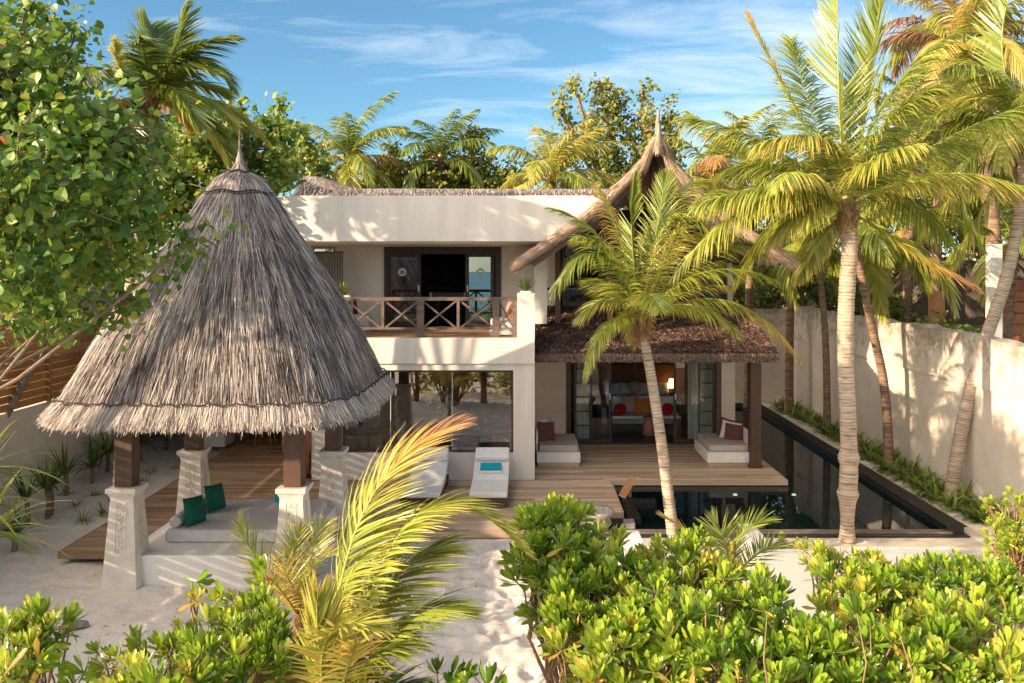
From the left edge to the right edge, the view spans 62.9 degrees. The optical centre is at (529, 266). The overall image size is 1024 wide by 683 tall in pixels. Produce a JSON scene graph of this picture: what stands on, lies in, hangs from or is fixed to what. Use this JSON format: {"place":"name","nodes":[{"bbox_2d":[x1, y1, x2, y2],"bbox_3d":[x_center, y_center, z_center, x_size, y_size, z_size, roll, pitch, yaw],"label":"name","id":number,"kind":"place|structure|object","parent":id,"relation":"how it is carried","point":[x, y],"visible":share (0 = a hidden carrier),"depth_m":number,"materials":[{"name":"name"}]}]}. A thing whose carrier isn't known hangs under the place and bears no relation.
{"place":"outdoors","nodes":[
{"label":"outdoors","id":0,"kind":"place"},
{"bbox_2d":[0,306,1023,682],"bbox_3d":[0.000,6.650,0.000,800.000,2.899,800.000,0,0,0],"label":"sand ground","id":1,"kind":"structure","parent":0,"point":[156,608],"depth_m":13.78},
{"bbox_2d":[1,464,46,524],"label":"spiky plant","id":2,"kind":"object","parent":1,"relation":"on","point":[22,491],"visible":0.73,"depth_m":17.15,"materials":[{"name":"green plant"}]},
{"bbox_2d":[0,495,57,551],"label":"spiky plant","id":3,"kind":"object","parent":1,"relation":"on","point":[14,548],"visible":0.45,"depth_m":15.60,"materials":[{"name":"green plant"}]},
{"bbox_2d":[0,418,70,560],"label":"screw pine","id":4,"kind":"object","parent":1,"relation":"on","point":[12,535],"visible":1,"depth_m":9.39,"materials":[{"name":"green plant"}]},
{"bbox_2d":[20,456,64,519],"bbox_3d":[-10.186,4.694,17.632,0.938,1.425,1.375,0,0,-44],"label":"spiky plant","id":5,"kind":"object","parent":1,"relation":"on","point":[47,482],"visible":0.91,"depth_m":17.66,"materials":[{"name":"green plant"}]},
{"bbox_2d":[0,592,88,682],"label":"beach shrub","id":6,"kind":"object","parent":1,"relation":"on","point":[39,656],"visible":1,"depth_m":7.35,"materials":[{"name":"green plant"}]},
{"bbox_2d":[25,462,67,515],"bbox_3d":[-10.255,4.801,17.856,0.821,1.209,0.932,0,0,0],"label":"leafy plant","id":7,"kind":"object","parent":1,"relation":"on","point":[52,495],"visible":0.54,"depth_m":17.88,"materials":[{"name":"green plant"}]},
{"bbox_2d":[0,276,120,405],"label":"neighbour hut","id":8,"kind":"object","parent":1,"relation":"on","point":[94,308],"visible":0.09,"depth_m":24.22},
{"bbox_2d":[39,442,96,495],"bbox_3d":[-10.676,4.656,19.219,1.396,1.502,1.385,0,0,0],"label":"spiky plant","id":9,"kind":"object","parent":1,"relation":"on","point":[63,459],"visible":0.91,"depth_m":19.16,"materials":[{"name":"green plant"}]},
{"bbox_2d":[0,399,163,511],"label":"boundary wall","id":10,"kind":"structure","parent":1,"relation":"on","point":[29,433],"depth_m":19.27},
{"bbox_2d":[0,314,108,412],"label":"slatted fence","id":11,"kind":"object","parent":10,"relation":"on","point":[49,374],"visible":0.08,"depth_m":19.65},
{"bbox_2d":[71,434,112,483],"bbox_3d":[-10.510,4.726,20.495,1.452,1.365,1.772,0,0,-29],"label":"spiky plant","id":12,"kind":"object","parent":1,"relation":"on","point":[93,457],"visible":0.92,"depth_m":20.45,"materials":[{"name":"green plant"}]},
{"bbox_2d":[4,127,203,418],"bbox_3d":[-10.044,0.926,19.483,5.884,9.444,5.487,0,0,-28],"label":"broadleaf tree","id":13,"kind":"object","parent":1,"relation":"on","point":[18,392],"visible":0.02,"depth_m":18.65,"materials":[{"name":"green plant"}]},
{"bbox_2d":[79,432,141,472],"bbox_3d":[-10.846,4.761,21.469,1.486,1.292,1.745,0,0,30],"label":"spiky plant","id":14,"kind":"object","parent":1,"relation":"on","point":[107,450],"visible":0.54,"depth_m":21.46,"materials":[{"name":"green plant"}]},
{"bbox_2d":[0,0,250,390],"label":"broadleaf tree","id":15,"kind":"object","parent":1,"relation":"on","point":[67,135],"visible":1,"depth_m":8.86,"materials":[{"name":"green plant"}]},
{"bbox_2d":[57,433,254,558],"bbox_3d":[-6.170,5.180,21.280,4.540,0.160,12.640,0,0,0],"label":"deck base","id":16,"kind":"object","parent":1,"relation":"on","point":[84,554],"visible":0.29,"depth_m":14.96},
{"bbox_2d":[62,432,365,550],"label":"deck","id":17,"kind":"structure","parent":16,"relation":"on","point":[245,469],"depth_m":19.85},
{"bbox_2d":[282,430,311,478],"bbox_3d":[-5.560,4.395,20.200,0.800,1.410,0.800,0,0,0],"label":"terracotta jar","id":18,"kind":"object","parent":17,"relation":"on","point":[308,449],"visible":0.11,"depth_m":19.99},
{"bbox_2d":[55,616,266,682],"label":"beach shrub","id":19,"kind":"object","parent":1,"relation":"on","point":[190,656],"visible":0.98,"depth_m":7.34,"materials":[{"name":"green plant"}]},
{"bbox_2d":[65,0,272,484],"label":"coconut palm","id":20,"kind":"object","parent":1,"relation":"on","point":[176,63],"visible":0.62,"depth_m":16.72,"materials":[{"name":"green plant"}]},
{"bbox_2d":[36,130,396,592],"bbox_3d":[-5.329,1.440,15.401,5.444,7.920,5.428,0,0,0],"label":"thatched gazebo","id":21,"kind":"object","parent":1,"relation":"on","point":[261,330],"visible":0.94,"depth_m":13.76,"materials":[{"name":"grey plant"}]},
{"bbox_2d":[165,499,326,541],"bbox_3d":[-5.155,4.684,15.500,2.350,0.228,2.000,0,0,0],"label":"mattress","id":22,"kind":"object","parent":21,"relation":"on","point":[212,527],"visible":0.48,"depth_m":14.94,"materials":[{"name":"grey fabric"}]},
{"bbox_2d":[169,494,206,527],"bbox_3d":[-6.200,4.470,15.460,0.210,0.210,1.680,0,0,0],"label":"bolster","id":23,"kind":"object","parent":22,"relation":"on","point":[177,520],"visible":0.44,"depth_m":14.66,"materials":[{"name":"grey fabric"}]},
{"bbox_2d":[182,494,205,526],"bbox_3d":[-5.960,4.346,14.900,0.235,0.531,0.534,0,0,20],"label":"green cushion","id":24,"kind":"object","parent":22,"relation":"on","point":[194,510],"visible":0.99,"depth_m":14.80,"materials":[{"name":"fabric"}]},
{"bbox_2d":[204,483,225,512],"bbox_3d":[-5.915,4.348,15.750,0.235,0.531,0.534,0,0,20],"label":"green cushion","id":25,"kind":"object","parent":22,"relation":"on","point":[215,497],"visible":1,"depth_m":15.65,"materials":[{"name":"fabric"}]},
{"bbox_2d":[150,89,306,434],"bbox_3d":[-7.040,0.531,21.359,3.442,10.254,6.826,0,0,23],"label":"broadleaf tree","id":26,"kind":"object","parent":1,"relation":"on","point":[208,166],"visible":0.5,"depth_m":20.38,"materials":[{"name":"green plant"}]},
{"bbox_2d":[178,553,304,682],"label":"beach shrub","id":27,"kind":"object","parent":1,"relation":"on","point":[269,621],"visible":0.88,"depth_m":8.31,"materials":[{"name":"green plant"}]},
{"bbox_2d":[226,509,354,645],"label":"young palm","id":28,"kind":"object","parent":1,"relation":"on","point":[288,591],"visible":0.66,"depth_m":10.48,"materials":[{"name":"green plant"}]},
{"bbox_2d":[261,117,344,195],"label":"broadleaf tree","id":29,"kind":"object","parent":1,"relation":"on","point":[310,159],"visible":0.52,"depth_m":27.84,"materials":[{"name":"green plant"}]},
{"bbox_2d":[295,91,413,188],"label":"coconut palm","id":30,"kind":"object","parent":1,"relation":"on","point":[353,157],"visible":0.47,"depth_m":32.53,"materials":[{"name":"green plant"}]},
{"bbox_2d":[249,411,537,682],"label":"coconut palm","id":31,"kind":"object","parent":1,"relation":"on","point":[339,643],"visible":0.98,"depth_m":7.62,"materials":[{"name":"green plant"}]},
{"bbox_2d":[359,118,526,188],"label":"broadleaf tree","id":32,"kind":"object","parent":1,"relation":"on","point":[484,171],"visible":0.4,"depth_m":34.37,"materials":[{"name":"green plant"}]},
{"bbox_2d":[399,109,503,188],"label":"coconut palm","id":33,"kind":"object","parent":1,"relation":"on","point":[442,149],"visible":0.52,"depth_m":33.51,"materials":[{"name":"green plant"}]},
{"bbox_2d":[424,654,507,682],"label":"beach shrub","id":34,"kind":"object","parent":1,"relation":"on","point":[463,673],"visible":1,"depth_m":7.07,"materials":[{"name":"green plant"}]},
{"bbox_2d":[330,149,627,209],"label":"broadleaf tree","id":35,"kind":"object","parent":1,"relation":"on","point":[433,180],"visible":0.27,"depth_m":33.54,"materials":[{"name":"green plant"}]},
{"bbox_2d":[485,119,636,188],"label":"coconut palm","id":36,"kind":"object","parent":1,"relation":"on","point":[550,167],"visible":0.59,"depth_m":28.63,"materials":[{"name":"green plant"}]},
{"bbox_2d":[108,248,1023,308],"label":"wood","id":37,"kind":"object","parent":1,"relation":"on","point":[754,288],"depth_m":63.43,"materials":[{"name":"brown plant"}]},
{"bbox_2d":[497,491,663,682],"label":"beach shrub","id":38,"kind":"object","parent":1,"relation":"on","point":[574,553],"visible":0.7,"depth_m":8.66,"materials":[{"name":"green plant"}]},
{"bbox_2d":[515,70,686,209],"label":"broadleaf tree","id":39,"kind":"object","parent":1,"relation":"on","point":[614,111],"visible":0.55,"depth_m":35.63,"materials":[{"name":"green plant"}]},
{"bbox_2d":[534,573,711,682],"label":"beach shrub","id":40,"kind":"object","parent":1,"relation":"on","point":[623,631],"visible":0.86,"depth_m":7.43,"materials":[{"name":"green plant"}]},
{"bbox_2d":[623,530,642,555],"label":"white pier","id":41,"kind":"structure","parent":1,"relation":"on","point":[634,537],"depth_m":13.22,"materials":[{"name":"paint"}]},
{"bbox_2d":[542,167,803,537],"bbox_3d":[2.725,1.789,16.663,4.963,7.827,3.755,0,0,0],"label":"coconut palm","id":42,"kind":"object","parent":1,"relation":"on","point":[638,330],"visible":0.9,"depth_m":16.58,"materials":[{"name":"green plant"}]},
{"bbox_2d":[624,523,752,682],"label":"beach shrub","id":43,"kind":"object","parent":1,"relation":"on","point":[720,572],"visible":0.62,"depth_m":8.69,"materials":[{"name":"green plant"}]},
{"bbox_2d":[685,144,738,192],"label":"coconut palm","id":44,"kind":"object","parent":1,"relation":"on","point":[689,171],"visible":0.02,"depth_m":29.20,"materials":[{"name":"green plant"}]},
{"bbox_2d":[644,559,802,682],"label":"beach shrub","id":45,"kind":"object","parent":1,"relation":"on","point":[722,647],"visible":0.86,"depth_m":7.23,"materials":[{"name":"green plant"}]},
{"bbox_2d":[656,504,794,586],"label":"young palm","id":46,"kind":"object","parent":1,"relation":"on","point":[733,547],"visible":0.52,"depth_m":9.91,"materials":[{"name":"green plant"}]},
{"bbox_2d":[665,104,807,219],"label":"coconut palm","id":47,"kind":"object","parent":1,"relation":"on","point":[714,164],"visible":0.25,"depth_m":27.16,"materials":[{"name":"green plant"}]},
{"bbox_2d":[735,309,785,403],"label":"wall","id":48,"kind":"structure","parent":1,"relation":"on","point":[772,380],"depth_m":32.30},
{"bbox_2d":[707,96,839,408],"bbox_3d":[8.814,-0.461,30.913,5.452,11.527,5.191,0,0,24],"label":"coconut palm","id":49,"kind":"object","parent":1,"relation":"on","point":[771,132],"visible":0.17,"depth_m":30.86,"materials":[{"name":"green plant"}]},
{"bbox_2d":[600,405,969,537],"bbox_3d":[4.585,5.985,23.790,7.970,1.730,15.020,0,0,0],"label":"pool basin","id":50,"kind":"object","parent":1,"relation":"in","point":[958,532],"visible":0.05,"depth_m":16.50,"materials":[{"name":"black tile"}]},
{"bbox_2d":[600,529,952,533],"bbox_3d":[4.802,5.226,16.500,6.996,0.027,0.200,0,0,0],"label":"pool front edge","id":51,"kind":"object","parent":50,"relation":"on","point":[836,531],"visible":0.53,"depth_m":16.46,"materials":[{"name":"brown stone"}]},
{"bbox_2d":[735,403,966,526],"bbox_3d":[7.250,5.109,23.860,2.700,0.018,14.880,0,0,0],"label":"pool coping","id":52,"kind":"object","parent":50,"relation":"on","point":[941,517],"visible":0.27,"depth_m":19.94,"materials":[{"name":"black stone"}]},
{"bbox_2d":[604,406,986,549],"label":"concrete kerb","id":53,"kind":"structure","parent":1,"relation":"on","point":[971,542],"depth_m":15.99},
{"bbox_2d":[724,160,882,309],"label":"broadleaf tree","id":54,"kind":"object","parent":1,"relation":"on","point":[810,287],"visible":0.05,"depth_m":33.12,"materials":[{"name":"green plant"}]},
{"bbox_2d":[743,115,904,414],"bbox_3d":[10.051,-0.089,30.053,5.789,10.783,5.405,0,0,0],"label":"coconut palm","id":55,"kind":"object","parent":1,"relation":"on","point":[789,371],"visible":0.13,"depth_m":29.87,"materials":[{"name":"green plant"}]},
{"bbox_2d":[720,590,939,682],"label":"beach shrub","id":56,"kind":"object","parent":1,"relation":"on","point":[800,642],"visible":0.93,"depth_m":6.98,"materials":[{"name":"green plant"}]},
{"bbox_2d":[743,180,941,429],"bbox_3d":[9.449,1.398,26.592,5.774,8.607,5.885,0,0,0],"label":"coconut palm","id":57,"kind":"object","parent":1,"relation":"on","point":[792,249],"visible":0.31,"depth_m":26.54,"materials":[{"name":"green plant"}]},
{"bbox_2d":[668,0,1023,544],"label":"coconut palm","id":58,"kind":"object","parent":1,"relation":"on","point":[856,176],"visible":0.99,"depth_m":15.94,"materials":[{"name":"green plant"}]},
{"bbox_2d":[733,272,968,330],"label":"broadleaf tree","id":59,"kind":"object","parent":1,"relation":"on","point":[894,308],"visible":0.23,"depth_m":27.74,"materials":[{"name":"green plant"}]},
{"bbox_2d":[793,539,940,682],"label":"beach shrub","id":60,"kind":"object","parent":1,"relation":"on","point":[869,576],"visible":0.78,"depth_m":8.55,"materials":[{"name":"green plant"}]},
{"bbox_2d":[739,524,1000,620],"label":"path","id":61,"kind":"structure","parent":1,"relation":"on","point":[790,568],"depth_m":12.50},
{"bbox_2d":[743,174,1005,330],"bbox_3d":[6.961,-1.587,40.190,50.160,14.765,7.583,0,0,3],"label":"broadleaf tree","id":62,"kind":"object","parent":1,"relation":"on","point":[974,326],"visible":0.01,"depth_m":39.99,"materials":[{"name":"green plant"}]},
{"bbox_2d":[776,170,995,470],"bbox_3d":[8.625,1.595,21.359,5.061,8.213,5.131,0,0,7],"label":"coconut palm","id":63,"kind":"object","parent":1,"relation":"on","point":[866,273],"visible":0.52,"depth_m":21.61,"materials":[{"name":"green plant"}]},
{"bbox_2d":[783,305,1023,521],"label":"garden wall","id":64,"kind":"structure","parent":1,"relation":"on","point":[928,365],"depth_m":20.79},
{"bbox_2d":[841,37,1015,321],"bbox_3d":[13.554,-0.817,27.033,6.503,12.238,5.777,0,0,-30],"label":"coconut palm","id":65,"kind":"object","parent":1,"relation":"on","point":[907,288],"visible":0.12,"depth_m":26.88,"materials":[{"name":"green plant"}]},
{"bbox_2d":[846,94,1023,277],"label":"broadleaf tree","id":66,"kind":"object","parent":1,"relation":"on","point":[895,273],"visible":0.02,"depth_m":31.18,"materials":[{"name":"green plant"}]},
{"bbox_2d":[912,477,961,508],"bbox_3d":[9.175,5.164,18.797,1.242,0.695,1.266,0,0,-34],"label":"strap lily","id":67,"kind":"object","parent":1,"relation":"on","point":[935,491],"visible":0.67,"depth_m":18.91,"materials":[{"name":"green plant"}]},
{"bbox_2d":[858,244,1023,342],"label":"neighbour pavilion","id":68,"kind":"structure","parent":1,"relation":"on","point":[971,311],"depth_m":27.50,"materials":[{"name":"paint"}]},
{"bbox_2d":[859,0,1023,338],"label":"coconut palm","id":69,"kind":"object","parent":1,"relation":"on","point":[1016,60],"visible":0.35,"depth_m":23.80,"materials":[{"name":"green plant"}]},
{"bbox_2d":[876,172,1013,292],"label":"coconut palm","id":70,"kind":"object","parent":1,"relation":"on","point":[901,233],"visible":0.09,"depth_m":28.70,"materials":[{"name":"green plant"}]},
{"bbox_2d":[872,0,1023,290],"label":"coconut palm","id":71,"kind":"object","parent":1,"relation":"on","point":[898,61],"visible":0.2,"depth_m":26.89,"materials":[{"name":"green plant"}]},
{"bbox_2d":[873,582,1023,682],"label":"beach shrub","id":72,"kind":"object","parent":1,"relation":"on","point":[998,658],"visible":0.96,"depth_m":7.04,"materials":[{"name":"green plant"}]},
{"bbox_2d":[878,548,1023,669],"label":"beach shrub","id":73,"kind":"object","parent":1,"relation":"on","point":[996,575],"visible":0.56,"depth_m":8.71,"materials":[{"name":"green plant"}]},
{"bbox_2d":[885,0,1023,498],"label":"coconut palm","id":74,"kind":"object","parent":1,"relation":"on","point":[993,74],"visible":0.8,"depth_m":18.76,"materials":[{"name":"green plant"}]},
{"bbox_2d":[942,181,1023,338],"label":"coconut palm","id":75,"kind":"object","parent":1,"relation":"on","point":[981,267],"visible":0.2,"depth_m":24.87,"materials":[{"name":"green plant"}]},
{"bbox_2d":[953,497,1012,524],"bbox_3d":[9.325,5.187,17.332,1.197,0.763,1.130,0,0,15],"label":"strap lily","id":76,"kind":"object","parent":1,"relation":"on","point":[983,515],"visible":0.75,"depth_m":17.31,"materials":[{"name":"green plant"}]},
{"bbox_2d":[979,485,1023,607],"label":"beach shrub","id":77,"kind":"object","parent":1,"relation":"on","point":[1010,546],"visible":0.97,"depth_m":12.32,"materials":[{"name":"green plant"}]},
{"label":"deck joists","id":78,"kind":"structure","parent":1,"relation":"on","visible":0},
{"bbox_2d":[334,444,787,537],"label":"deck","id":79,"kind":"structure","parent":78,"relation":"on","point":[598,473],"depth_m":19.96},
{"bbox_2d":[400,447,448,507],"bbox_3d":[-2.300,4.687,18.717,0.840,0.822,2.195,0,0,0],"label":"sun lounger","id":80,"kind":"object","parent":79,"relation":"on","point":[437,478],"visible":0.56,"depth_m":18.73,"materials":[{"name":"fabric"}]},
{"bbox_2d":[81,108,799,479],"bbox_3d":[-2.376,0.789,23.980,17.648,8.822,9.840,0,0,0],"label":"villa","id":81,"kind":"object","parent":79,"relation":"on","point":[385,254],"visible":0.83,"depth_m":21.35,"materials":[{"name":"white paint"}]},
{"bbox_2d":[393,372,409,439],"bbox_3d":[-3.750,3.785,24.550,0.500,2.570,0.100,0,0,0],"label":"wooden screen","id":82,"kind":"object","parent":81,"relation":"on","point":[401,402],"visible":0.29,"depth_m":24.50,"materials":[{"name":"wood"}]},
{"bbox_2d":[389,254,420,326],"bbox_3d":[-3.498,0.657,23.415,0.926,2.046,0.070,0,0,0],"label":"sliding door","id":83,"kind":"structure","parent":81,"relation":"in","point":[404,269],"depth_m":23.42,"materials":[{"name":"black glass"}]},
{"bbox_2d":[343,370,512,451],"bbox_3d":[-2.432,3.469,20.110,4.094,1.979,0.100,0,0,0],"label":"window","id":84,"kind":"structure","parent":81,"relation":"in","point":[344,427],"depth_m":20.06,"materials":[{"name":"brown wood"}]},
{"bbox_2d":[350,432,510,448],"bbox_3d":[-2.414,4.570,20.835,3.971,1.000,0.730,0,0,0],"label":"window bench","id":85,"kind":"object","parent":81,"relation":"on","point":[368,434],"depth_m":20.48,"materials":[{"name":"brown wood"}]},
{"bbox_2d":[491,430,510,447],"bbox_3d":[-0.700,4.287,20.680,0.500,0.477,0.163,0,0,0],"label":"cushion","id":86,"kind":"object","parent":85,"relation":"on","point":[500,440],"visible":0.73,"depth_m":20.62,"materials":[{"name":"fabric"}]},
{"bbox_2d":[387,418,486,446],"bbox_3d":[-2.500,4.660,22.850,2.600,0.840,1.100,0,0,0],"label":"dining table","id":87,"kind":"object","parent":81,"relation":"on","point":[396,423],"visible":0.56,"depth_m":22.75,"materials":[{"name":"brown wood"}]},
{"bbox_2d":[422,390,461,423],"bbox_3d":[-2.365,3.773,22.508,1.102,0.930,1.051,0,0,0],"label":"flower vase","id":88,"kind":"object","parent":87,"relation":"on","point":[441,401],"visible":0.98,"depth_m":22.44,"materials":[{"name":"white plant"}]},
{"bbox_2d":[429,291,464,323],"bbox_3d":[-2.425,1.247,25.885,1.109,0.962,2.030,0,0,0],"label":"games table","id":89,"kind":"object","parent":81,"relation":"on","point":[448,294],"visible":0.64,"depth_m":25.09,"materials":[{"name":"black wood"}]},
{"bbox_2d":[465,254,493,326],"bbox_3d":[-1.389,0.657,23.415,0.804,2.046,0.070,0,0,0],"label":"sliding door","id":90,"kind":"structure","parent":81,"relation":"in","point":[479,268],"depth_m":23.42,"materials":[{"name":"clear glass"}]},
{"bbox_2d":[576,363,588,438],"bbox_3d":[1.547,3.800,24.349,0.380,2.500,0.092,0,0,0],"label":"curtain","id":91,"kind":"object","parent":81,"relation":"hanging from","point":[582,404],"visible":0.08,"depth_m":24.35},
{"bbox_2d":[562,242,618,305],"bbox_3d":[1.692,0.200,23.225,1.571,1.800,0.050,0,0,0],"label":"bedroom door","id":92,"kind":"structure","parent":81,"relation":"in","point":[569,297],"depth_m":23.22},
{"bbox_2d":[574,363,610,442],"bbox_3d":[1.814,3.830,24.034,1.076,2.460,0.071,0,0,0],"label":"glass door","id":93,"kind":"structure","parent":81,"relation":"in","point":[591,440],"depth_m":24.02,"materials":[{"name":"brown wood"}]},
{"bbox_2d":[597,383,672,423],"bbox_3d":[3.505,4.489,27.690,2.410,1.141,1.780,0,0,0],"label":"bed","id":94,"kind":"object","parent":81,"relation":"on","point":[622,388],"visible":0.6,"depth_m":28.09,"materials":[{"name":"white fabric"}]},
{"bbox_2d":[607,393,682,430],"bbox_3d":[3.590,4.538,26.115,2.240,1.027,0.922,0,0,0],"label":"sofa","id":95,"kind":"object","parent":81,"relation":"on","point":[618,399],"visible":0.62,"depth_m":26.40,"materials":[{"name":"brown fabric"}]},
{"bbox_2d":[634,398,649,412],"bbox_3d":[3.487,4.311,25.950,0.480,0.441,0.178,0,0,0],"label":"cushion","id":96,"kind":"object","parent":95,"relation":"on","point":[641,405],"visible":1,"depth_m":25.90,"materials":[{"name":"orange fabric"}]},
{"bbox_2d":[645,242,718,305],"bbox_3d":[4.229,0.200,23.225,2.054,1.800,0.050,0,0,0],"label":"bedroom door","id":97,"kind":"structure","parent":81,"relation":"in","point":[711,282],"depth_m":23.22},
{"bbox_2d":[673,363,714,442],"bbox_3d":[4.735,3.830,24.034,1.188,2.460,0.071,0,0,0],"label":"glass door","id":98,"kind":"structure","parent":81,"relation":"in","point":[675,440],"depth_m":24.02,"materials":[{"name":"brown wood"}]},
{"bbox_2d":[688,363,711,438],"bbox_3d":[4.997,3.800,24.349,0.786,2.500,0.092,0,0,0],"label":"curtain","id":99,"kind":"object","parent":81,"relation":"hanging from","point":[693,400],"visible":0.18,"depth_m":24.35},
{"bbox_2d":[469,447,509,507],"bbox_3d":[-0.870,4.687,18.717,0.840,0.822,2.195,0,0,0],"label":"sun lounger","id":100,"kind":"object","parent":79,"relation":"on","point":[492,488],"visible":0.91,"depth_m":18.77,"materials":[{"name":"fabric"}]},
{"bbox_2d":[480,463,501,473],"bbox_3d":[-0.875,4.599,19.086,0.510,0.190,0.316,0,0,0],"label":"folded towel","id":101,"kind":"object","parent":100,"relation":"on","point":[490,468],"visible":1,"depth_m":18.98,"materials":[{"name":"blue fabric"}]},
{"bbox_2d":[536,427,579,465],"bbox_3d":[0.735,4.668,22.140,1.130,0.857,1.680,0,0,0],"label":"daybed","id":102,"kind":"object","parent":79,"relation":"on","point":[562,449],"visible":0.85,"depth_m":21.34,"materials":[{"name":"white fabric"}]},
{"bbox_2d":[537,422,554,441],"bbox_3d":[0.434,4.333,21.950,0.558,0.543,0.221,0,0,-25],"label":"cushion","id":103,"kind":"object","parent":102,"relation":"on","point":[545,431],"visible":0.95,"depth_m":21.88,"materials":[{"name":"red fabric"}]},
{"bbox_2d":[586,505,613,530],"bbox_3d":[1.380,5.070,16.650,0.620,0.460,0.611,0,0,0],"label":"stone bowl","id":104,"kind":"object","parent":79,"relation":"on","point":[605,513],"visible":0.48,"depth_m":16.52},
{"bbox_2d":[694,427,748,465],"bbox_3d":[5.105,4.668,22.140,1.150,0.857,1.680,0,0,0],"label":"daybed","id":105,"kind":"object","parent":79,"relation":"on","point":[713,449],"visible":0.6,"depth_m":21.34,"materials":[{"name":"white fabric"}]},
{"bbox_2d":[724,423,744,439],"bbox_3d":[5.398,4.409,22.100,0.536,0.522,0.217,0,0,24],"label":"cushion","id":106,"kind":"object","parent":105,"relation":"on","point":[733,432],"visible":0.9,"depth_m":22.04,"materials":[{"name":"red fabric"}]},
{"bbox_2d":[0,0,1023,259],"label":"sky","id":107,"kind":"structure","parent":0,"point":[504,59],"materials":[{"name":"blue"}]},
{"bbox_2d":[642,416,654,435],"bbox_3d":[3.596,4.795,25.200,0.400,0.540,0.400,0,0,0],"label":"side table","id":108,"kind":"object","parent":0,"point":[648,428],"visible":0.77,"depth_m":25.07,"materials":[{"name":"wood"}]},
{"bbox_2d":[608,408,939,529],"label":"pool water","id":109,"kind":"structure","parent":0,"point":[806,497],"depth_m":18.80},
{"bbox_2d":[622,498,656,523],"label":"stone plinth","id":110,"kind":"structure","parent":109,"relation":"in","point":[630,506],"depth_m":18.05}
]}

